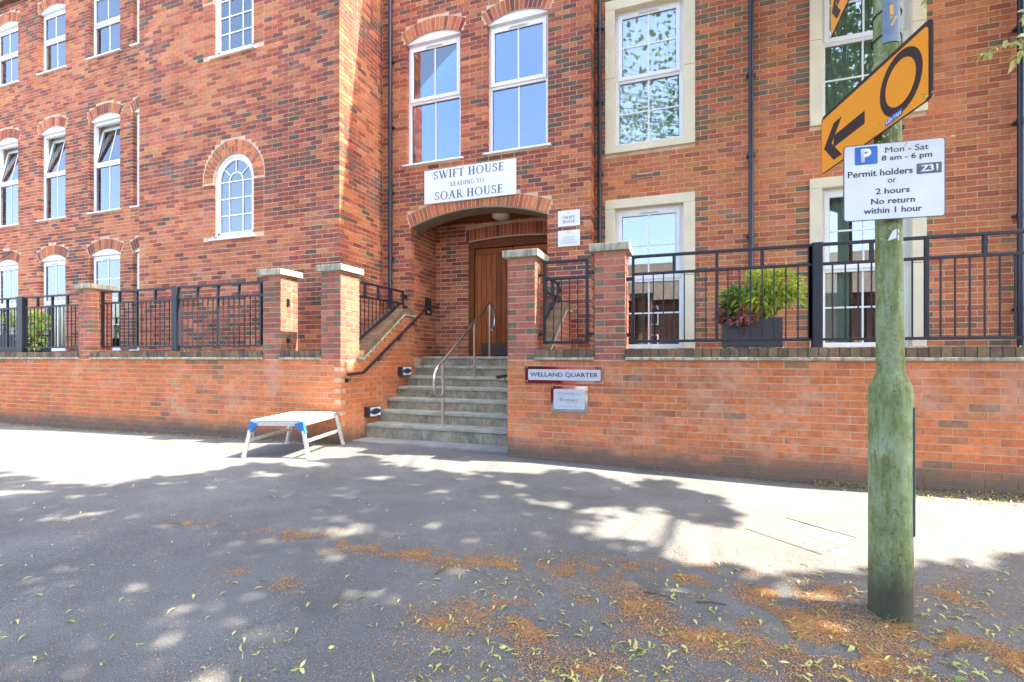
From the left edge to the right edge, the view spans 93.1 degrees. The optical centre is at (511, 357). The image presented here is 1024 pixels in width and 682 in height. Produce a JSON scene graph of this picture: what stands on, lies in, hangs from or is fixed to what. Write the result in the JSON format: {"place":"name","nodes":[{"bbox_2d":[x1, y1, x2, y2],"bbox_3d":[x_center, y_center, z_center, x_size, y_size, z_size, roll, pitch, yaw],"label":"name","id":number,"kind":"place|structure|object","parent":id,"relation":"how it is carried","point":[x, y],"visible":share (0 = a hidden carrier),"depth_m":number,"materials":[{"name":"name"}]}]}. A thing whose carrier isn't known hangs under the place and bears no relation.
{"place":"outdoors","nodes":[
{"label":"outdoors","id":0,"kind":"place"},
{"bbox_2d":[0,423,1023,681],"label":"pavement","id":1,"kind":"structure","parent":0,"point":[128,493],"depth_m":2.85,"materials":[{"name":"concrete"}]},
{"bbox_2d":[0,309,415,443],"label":"garden wall","id":2,"kind":"structure","parent":1,"relation":"on","point":[227,394],"depth_m":7.59,"materials":[{"name":"brick"}]},
{"bbox_2d":[0,293,78,351],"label":"railing","id":3,"kind":"object","parent":2,"relation":"on","point":[22,308],"visible":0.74,"depth_m":9.14,"materials":[{"name":"black metal"}]},
{"bbox_2d":[73,283,116,358],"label":"brick pillar","id":4,"kind":"structure","parent":2,"relation":"on","point":[89,318],"depth_m":8.38,"materials":[{"name":"brick"}]},
{"bbox_2d":[100,281,262,350],"bbox_3d":[-5.355,-0.619,7.821,3.803,1.052,0.090,0,0,19],"label":"railing","id":5,"kind":"object","parent":2,"relation":"on","point":[177,321],"visible":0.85,"depth_m":7.80,"materials":[{"name":"black metal"}]},
{"bbox_2d":[257,268,302,358],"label":"brick pillar","id":6,"kind":"structure","parent":2,"relation":"on","point":[280,316],"depth_m":7.00,"materials":[{"name":"brick"}]},
{"bbox_2d":[315,263,363,359],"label":"brick pillar","id":7,"kind":"structure","parent":2,"relation":"on","point":[340,311],"depth_m":6.66,"materials":[{"name":"brick"}]},
{"bbox_2d":[364,405,380,416],"bbox_3d":[-2.060,0.802,7.197,0.094,0.145,0.300,0,0,19],"label":"step light","id":8,"kind":"object","parent":2,"relation":"attached to","point":[371,411],"visible":1,"depth_m":7.11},
{"bbox_2d":[359,280,407,340],"bbox_3d":[-2.087,-0.654,7.746,0.036,0.968,1.509,0,0,19],"label":"raking railing","id":9,"kind":"object","parent":2,"relation":"on","point":[390,301],"visible":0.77,"depth_m":7.65,"materials":[{"name":"black metal"}]},
{"bbox_2d":[345,305,439,382],"bbox_3d":[-1.828,-0.298,7.862,0.090,1.297,2.621,0,0,19],"label":"wall handrail","id":10,"kind":"object","parent":2,"relation":"attached to","point":[398,338],"depth_m":7.56,"materials":[{"name":"black metal"}]},
{"bbox_2d":[398,366,411,375],"bbox_3d":[-1.770,0.228,8.022,0.094,0.145,0.300,0,0,19],"label":"step light","id":11,"kind":"object","parent":2,"relation":"attached to","point":[404,370],"visible":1,"depth_m":7.95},
{"bbox_2d":[241,411,344,458],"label":"step platform","id":12,"kind":"structure","parent":1,"relation":"on","point":[300,420],"depth_m":5.86,"materials":[{"name":"metal"}]},
{"bbox_2d":[289,660,305,673],"bbox_3d":[-0.812,1.195,1.850,0.064,0.010,0.060,-18,34,-28],"label":"fallen leaf","id":13,"kind":"object","parent":1,"relation":"on","point":[302,670],"visible":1,"depth_m":1.85,"materials":[{"name":"yellow plant"}]},
{"bbox_2d":[352,356,507,452],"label":"stone steps","id":14,"kind":"structure","parent":1,"relation":"on","point":[476,413],"depth_m":7.20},
{"bbox_2d":[433,302,495,425],"bbox_3d":[-0.683,0.004,7.639,0.079,1.934,2.284,0,0,19],"label":"handrail","id":15,"kind":"object","parent":14,"relation":"on","point":[441,363],"visible":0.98,"depth_m":7.34,"materials":[{"name":"silver metal"}]},
{"bbox_2d":[0,473,1023,651],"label":"scattered leaves","id":16,"kind":"object","parent":1,"relation":"on","point":[621,620],"visible":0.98,"depth_m":2.31,"materials":[{"name":"brown plant"}]},
{"bbox_2d":[0,511,1023,681],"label":"blossom litter","id":17,"kind":"object","parent":1,"relation":"on","point":[955,638],"visible":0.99,"depth_m":2.19,"materials":[{"name":"brown plant"}]},
{"bbox_2d":[5,422,1023,505],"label":"leaf debris","id":18,"kind":"object","parent":1,"relation":"on","point":[985,496],"visible":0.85,"depth_m":4.37,"materials":[{"name":"brown plant"}]},
{"bbox_2d":[696,601,726,604],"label":"twig","id":19,"kind":"object","parent":1,"relation":"on","point":[710,602],"visible":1,"depth_m":2.41,"materials":[{"name":"brown plant"}]},
{"bbox_2d":[508,302,1023,496],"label":"garden wall","id":20,"kind":"structure","parent":1,"relation":"on","point":[797,415],"depth_m":4.85,"materials":[{"name":"brick"}]},
{"bbox_2d":[496,374,507,382],"bbox_3d":[0.321,-0.299,7.001,0.100,1.295,2.781,0,0,19],"label":"handrail","id":21,"kind":"object","parent":20,"relation":"attached to","point":[504,376],"depth_m":5.83,"materials":[{"name":"black metal"}]},
{"bbox_2d":[502,248,548,359],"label":"brick pillar","id":22,"kind":"structure","parent":20,"relation":"on","point":[525,303],"depth_m":5.73,"materials":[{"name":"brick"}]},
{"bbox_2d":[538,258,594,343],"bbox_3d":[0.649,-0.651,5.708,0.693,0.988,0.036,0,0,19],"label":"railing","id":23,"kind":"object","parent":22,"relation":"attached to","point":[545,279],"visible":0.91,"depth_m":5.70,"materials":[{"name":"black metal"}]},
{"bbox_2d":[546,275,560,319],"bbox_3d":[0.504,-0.654,6.856,0.036,0.968,1.469,0,0,19],"label":"raking railing","id":24,"kind":"object","parent":20,"relation":"on","point":[557,298],"visible":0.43,"depth_m":7.07,"materials":[{"name":"black metal"}]},
{"bbox_2d":[525,366,603,383],"bbox_3d":[0.589,0.203,5.543,0.920,0.200,0.023,0,0,19],"label":"name sign","id":25,"kind":"object","parent":20,"relation":"attached to","point":[568,374],"visible":1,"depth_m":5.53,"materials":[{"name":"white metal"}]},
{"bbox_2d":[551,386,587,412],"bbox_3d":[0.650,0.478,5.522,0.429,0.298,0.023,0,0,19],"label":"steel plaque","id":26,"kind":"object","parent":20,"relation":"attached to","point":[569,399],"visible":1,"depth_m":5.51,"materials":[{"name":"white metal"}]},
{"bbox_2d":[589,241,632,359],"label":"brick pillar","id":27,"kind":"structure","parent":20,"relation":"on","point":[611,296],"depth_m":5.38,"materials":[{"name":"brick"}]},
{"bbox_2d":[289,346,975,350],"bbox_3d":[-0.276,-0.098,6.010,11.187,0.009,0.230,0,0,19],"label":"coping debris","id":28,"kind":"object","parent":20,"relation":"on","point":[729,347],"visible":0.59,"depth_m":4.96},
{"bbox_2d":[627,229,1023,347],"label":"railing","id":29,"kind":"object","parent":20,"relation":"on","point":[815,264],"visible":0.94,"depth_m":4.82,"materials":[{"name":"black metal"}]},
{"bbox_2d":[746,517,859,553],"bbox_3d":[2.023,1.243,3.393,0.512,0.034,0.512,0,0,-31],"label":"inspection cover","id":30,"kind":"object","parent":1,"relation":"on","point":[777,528],"visible":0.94,"depth_m":3.37,"materials":[{"name":"metal"}]},
{"bbox_2d":[805,659,822,669],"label":"fallen leaf","id":31,"kind":"object","parent":1,"relation":"on","point":[810,660],"visible":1,"depth_m":1.93,"materials":[{"name":"yellow plant"}]},
{"bbox_2d":[847,646,854,651],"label":"fallen leaf","id":32,"kind":"object","parent":1,"relation":"on","point":[851,648],"visible":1,"depth_m":2.04,"materials":[{"name":"yellow plant"}]},
{"bbox_2d":[867,0,915,623],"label":"lamp post","id":33,"kind":"object","parent":1,"relation":"on","point":[891,471],"visible":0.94,"depth_m":2.29,"materials":[{"name":"metal"}]},
{"bbox_2d":[831,0,848,35],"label":"diversion sign","id":34,"kind":"object","parent":33,"relation":"attached to","point":[838,7],"visible":1,"depth_m":2.86,"materials":[{"name":"orange metal"}]},
{"bbox_2d":[821,19,933,173],"bbox_3d":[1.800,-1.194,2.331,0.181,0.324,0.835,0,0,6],"label":"diversion sign","id":35,"kind":"object","parent":33,"relation":"attached to","point":[887,90],"visible":0.98,"depth_m":2.22,"materials":[{"name":"orange metal"}]},
{"bbox_2d":[871,0,901,49],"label":"number plate","id":36,"kind":"object","parent":33,"relation":"attached to","point":[890,11],"visible":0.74,"depth_m":2.29,"materials":[{"name":"grey paint"}]},
{"bbox_2d":[843,137,944,221],"bbox_3d":[1.788,-0.826,2.287,0.408,0.361,0.044,0,0,15],"label":"parking sign","id":37,"kind":"object","parent":33,"relation":"attached to","point":[889,180],"visible":1,"depth_m":2.27,"materials":[{"name":"white metal"}]},
{"bbox_2d":[866,30,954,238],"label":"caught leaves","id":38,"kind":"object","parent":33,"relation":"attached to","point":[934,101],"visible":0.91,"depth_m":2.13,"materials":[{"name":"green plant"}]},
{"bbox_2d":[867,609,922,628],"bbox_3d":[1.779,1.214,2.242,0.221,0.047,0.087,0,0,29],"label":"dry grass tuft","id":39,"kind":"object","parent":1,"relation":"on","point":[906,623],"visible":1,"depth_m":2.24,"materials":[{"name":"brown plant"}]},
{"bbox_2d":[906,665,919,673],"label":"fallen leaf","id":40,"kind":"object","parent":1,"relation":"on","point":[911,670],"visible":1,"depth_m":1.91,"materials":[{"name":"yellow plant"}]},
{"bbox_2d":[921,671,934,680],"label":"fallen leaf","id":41,"kind":"object","parent":1,"relation":"on","point":[924,674],"visible":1,"depth_m":1.87,"materials":[{"name":"green plant"}]},
{"bbox_2d":[943,643,974,656],"bbox_3d":[1.886,1.230,2.044,0.227,0.012,0.008,0,0,-23],"label":"twig","id":42,"kind":"object","parent":1,"relation":"on","point":[951,652],"visible":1,"depth_m":2.04,"materials":[{"name":"brown plant"}]},
{"bbox_2d":[954,676,967,680],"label":"fallen leaf","id":43,"kind":"object","parent":1,"relation":"on","point":[957,678],"visible":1,"depth_m":1.85,"materials":[{"name":"green plant"}]},
{"bbox_2d":[919,0,1023,72],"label":"street tree","id":44,"kind":"object","parent":1,"relation":"on","point":[1020,54],"visible":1,"depth_m":2.26,"materials":[{"name":"green plant"}]},
{"bbox_2d":[972,671,988,680],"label":"fallen leaf","id":45,"kind":"object","parent":1,"relation":"on","point":[982,673],"visible":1,"depth_m":1.88,"materials":[{"name":"yellow plant"}]},
{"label":"terrace","id":46,"kind":"structure","parent":0,"visible":0},
{"bbox_2d":[0,334,50,351],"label":"planter box","id":47,"kind":"object","parent":46,"relation":"on","point":[39,344],"visible":0.21,"depth_m":10.36,"materials":[{"name":"plastic"}]},
{"bbox_2d":[2,306,50,334],"bbox_3d":[-10.459,-0.740,10.426,1.460,0.769,0.664,0,0,19],"label":"shrub","id":48,"kind":"object","parent":47,"relation":"in","point":[39,321],"visible":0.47,"depth_m":10.30,"materials":[{"name":"green plant"}]},
{"bbox_2d":[15,329,47,351],"bbox_3d":[-9.992,-0.315,10.099,0.526,0.535,0.480,0,0,19],"label":"trailing plant","id":49,"kind":"object","parent":47,"relation":"in","point":[32,336],"visible":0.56,"depth_m":10.13,"materials":[{"name":"green plant"}]},
{"bbox_2d":[0,0,1023,374],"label":"apartment building","id":50,"kind":"structure","parent":46,"relation":"on","point":[144,144],"depth_m":7.90,"materials":[{"name":"brick"}]},
{"bbox_2d":[0,251,12,259],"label":"wall bracket","id":51,"kind":"object","parent":50,"relation":"attached to","point":[8,252],"depth_m":11.82,"materials":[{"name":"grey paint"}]},
{"bbox_2d":[0,260,17,334],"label":"window","id":52,"kind":"structure","parent":50,"relation":"in","point":[8,268],"depth_m":12.45,"materials":[{"name":"white plastic"}]},
{"bbox_2d":[0,138,18,227],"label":"window","id":53,"kind":"structure","parent":50,"relation":"in","point":[9,170],"depth_m":12.52,"materials":[{"name":"glass"}]},
{"bbox_2d":[0,22,18,87],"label":"window","id":54,"kind":"structure","parent":50,"relation":"in","point":[8,31],"depth_m":12.44,"materials":[{"name":"glass"}]},
{"bbox_2d":[36,126,66,221],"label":"window","id":55,"kind":"structure","parent":50,"relation":"in","point":[54,163],"depth_m":11.90,"materials":[{"name":"glass"}]},
{"bbox_2d":[36,4,66,75],"bbox_3d":[-11.091,-7.710,11.774,1.100,1.636,0.200,0,0,19],"label":"window","id":56,"kind":"structure","parent":50,"relation":"in","point":[54,16],"depth_m":11.83,"materials":[{"name":"glass"}]},
{"bbox_2d":[41,255,66,350],"bbox_3d":[-11.091,-1.310,11.774,1.100,2.336,0.200,0,0,19],"label":"window","id":57,"kind":"structure","parent":50,"relation":"in","point":[54,265],"depth_m":11.82,"materials":[{"name":"white plastic"}]},
{"bbox_2d":[86,113,121,214],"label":"window","id":58,"kind":"structure","parent":50,"relation":"in","point":[106,153],"depth_m":11.26,"materials":[{"name":"glass"}]},
{"bbox_2d":[86,0,121,60],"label":"window","id":59,"kind":"structure","parent":50,"relation":"in","point":[106,12],"depth_m":11.21,"materials":[{"name":"glass"}]},
{"bbox_2d":[92,249,121,350],"bbox_3d":[-9.294,-1.310,11.141,1.150,2.336,0.200,0,0,19],"label":"window","id":60,"kind":"structure","parent":50,"relation":"in","point":[106,261],"depth_m":11.16,"materials":[{"name":"white plastic"}]},
{"bbox_2d":[129,248,138,350],"bbox_3d":[-7.907,-1.310,10.653,1.150,2.336,0.200,0,0,19],"label":"window","id":61,"kind":"structure","parent":50,"relation":"in","point":[137,250],"depth_m":10.81,"materials":[{"name":"white plastic"}]},
{"bbox_2d":[129,109,138,207],"bbox_3d":[-7.907,-4.445,10.653,1.150,2.266,0.200,0,0,19],"label":"window","id":62,"kind":"structure","parent":50,"relation":"in","point":[137,111],"depth_m":10.84,"materials":[{"name":"white plastic"}]},
{"bbox_2d":[129,0,138,46],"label":"window","id":63,"kind":"structure","parent":50,"relation":"in","point":[135,44],"depth_m":10.84,"materials":[{"name":"white plastic"}]},
{"bbox_2d":[208,153,255,241],"bbox_3d":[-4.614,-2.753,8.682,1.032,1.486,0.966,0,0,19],"label":"arched window","id":64,"kind":"structure","parent":50,"relation":"in","point":[234,184],"depth_m":8.35,"materials":[{"name":"white glass"}]},
{"bbox_2d":[208,0,255,59],"bbox_3d":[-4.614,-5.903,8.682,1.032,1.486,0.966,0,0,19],"label":"arched window","id":65,"kind":"structure","parent":50,"relation":"in","point":[234,19],"depth_m":8.36,"materials":[{"name":"glass"}]},
{"bbox_2d":[425,297,430,314],"bbox_3d":[-1.553,-0.940,8.974,0.032,0.320,0.180,0,0,19],"label":"entry panel","id":66,"kind":"object","parent":50,"relation":"attached to","point":[427,303],"visible":0.92,"depth_m":8.93,"materials":[{"name":"black paint"}]},
{"bbox_2d":[402,30,463,167],"bbox_3d":[-1.323,-4.445,8.366,1.150,2.266,0.255,0,0,19],"label":"window","id":67,"kind":"structure","parent":50,"relation":"in","point":[434,57],"depth_m":8.43,"materials":[{"name":"glass"}]},
{"bbox_2d":[424,158,515,204],"bbox_3d":[-0.716,-2.898,8.046,1.659,0.573,0.032,0,0,19],"label":"name board","id":68,"kind":"object","parent":50,"relation":"attached to","point":[476,181],"visible":1,"depth_m":8.02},
{"bbox_2d":[475,247,512,355],"bbox_3d":[-0.327,-1.020,8.967,0.740,1.990,0.060,0,0,19],"label":"door leaf","id":69,"kind":"structure","parent":50,"relation":"in","point":[491,270],"depth_m":8.96,"materials":[{"name":"brown wood"}]},
{"bbox_2d":[492,213,509,220],"bbox_3d":[-0.191,-2.453,8.495,0.320,0.095,0.320,0,0,19],"label":"ceiling light","id":70,"kind":"object","parent":50,"relation":"attached to","point":[501,216],"visible":0.92,"depth_m":8.40,"materials":[{"name":"white glass"}]},
{"bbox_2d":[483,9,550,155],"bbox_3d":[0.106,-4.445,7.863,1.140,2.266,0.255,0,0,19],"label":"window","id":71,"kind":"structure","parent":50,"relation":"in","point":[518,40],"depth_m":7.95,"materials":[{"name":"glass"}]},
{"bbox_2d":[513,244,547,302],"bbox_3d":[0.380,-1.020,8.718,0.740,1.990,0.060,0,0,19],"label":"door leaf","id":72,"kind":"structure","parent":50,"relation":"in","point":[543,247],"depth_m":8.66,"materials":[{"name":"brown wood"}]},
{"bbox_2d":[558,229,579,246],"bbox_3d":[0.879,-1.836,7.492,0.345,0.248,0.018,0,0,19],"label":"plaque","id":73,"kind":"object","parent":50,"relation":"attached to","point":[566,238],"visible":1,"depth_m":7.48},
{"bbox_2d":[558,209,579,226],"bbox_3d":[0.879,-2.145,7.492,0.345,0.246,0.018,0,0,19],"label":"plaque","id":74,"kind":"object","parent":50,"relation":"attached to","point":[566,218],"visible":1,"depth_m":7.48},
{"bbox_2d":[605,191,694,348],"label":"window","id":75,"kind":"structure","parent":50,"relation":"in","point":[656,224],"depth_m":7.68,"materials":[{"name":"glass"}]},
{"bbox_2d":[605,0,694,155],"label":"window","id":76,"kind":"structure","parent":50,"relation":"in","point":[650,44],"depth_m":7.59,"materials":[{"name":"glass"}]},
{"bbox_2d":[809,176,926,347],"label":"window","id":77,"kind":"structure","parent":50,"relation":"in","point":[826,223],"depth_m":6.75,"materials":[{"name":"white plastic"}]},
{"bbox_2d":[809,0,927,127],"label":"window","id":78,"kind":"structure","parent":50,"relation":"in","point":[838,62],"depth_m":6.71,"materials":[{"name":"glass"}]},
{"bbox_2d":[721,317,782,347],"bbox_3d":[2.928,-0.208,5.956,0.630,0.514,0.420,0,0,19],"label":"planter box","id":79,"kind":"object","parent":46,"relation":"on","point":[756,329],"visible":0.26,"depth_m":5.75,"materials":[{"name":"plastic"}]},
{"bbox_2d":[711,303,766,334],"bbox_3d":[2.738,-0.467,5.846,0.386,0.401,0.574,0,0,-43],"label":"bedding plant","id":80,"kind":"object","parent":79,"relation":"in","point":[746,318],"visible":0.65,"depth_m":5.74,"materials":[{"name":"red plant"}]},
{"bbox_2d":[718,281,766,317],"bbox_3d":[2.747,-0.637,5.889,0.578,0.561,0.522,0,0,-15],"label":"shrub","id":81,"kind":"object","parent":79,"relation":"in","point":[732,297],"visible":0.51,"depth_m":5.81,"materials":[{"name":"green plant"}]},
{"bbox_2d":[712,261,807,321],"bbox_3d":[3.014,-0.750,5.819,1.185,0.778,0.754,0,0,19],"label":"shrub","id":82,"kind":"object","parent":79,"relation":"in","point":[768,295],"visible":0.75,"depth_m":5.66,"materials":[{"name":"green plant"}]}
]}

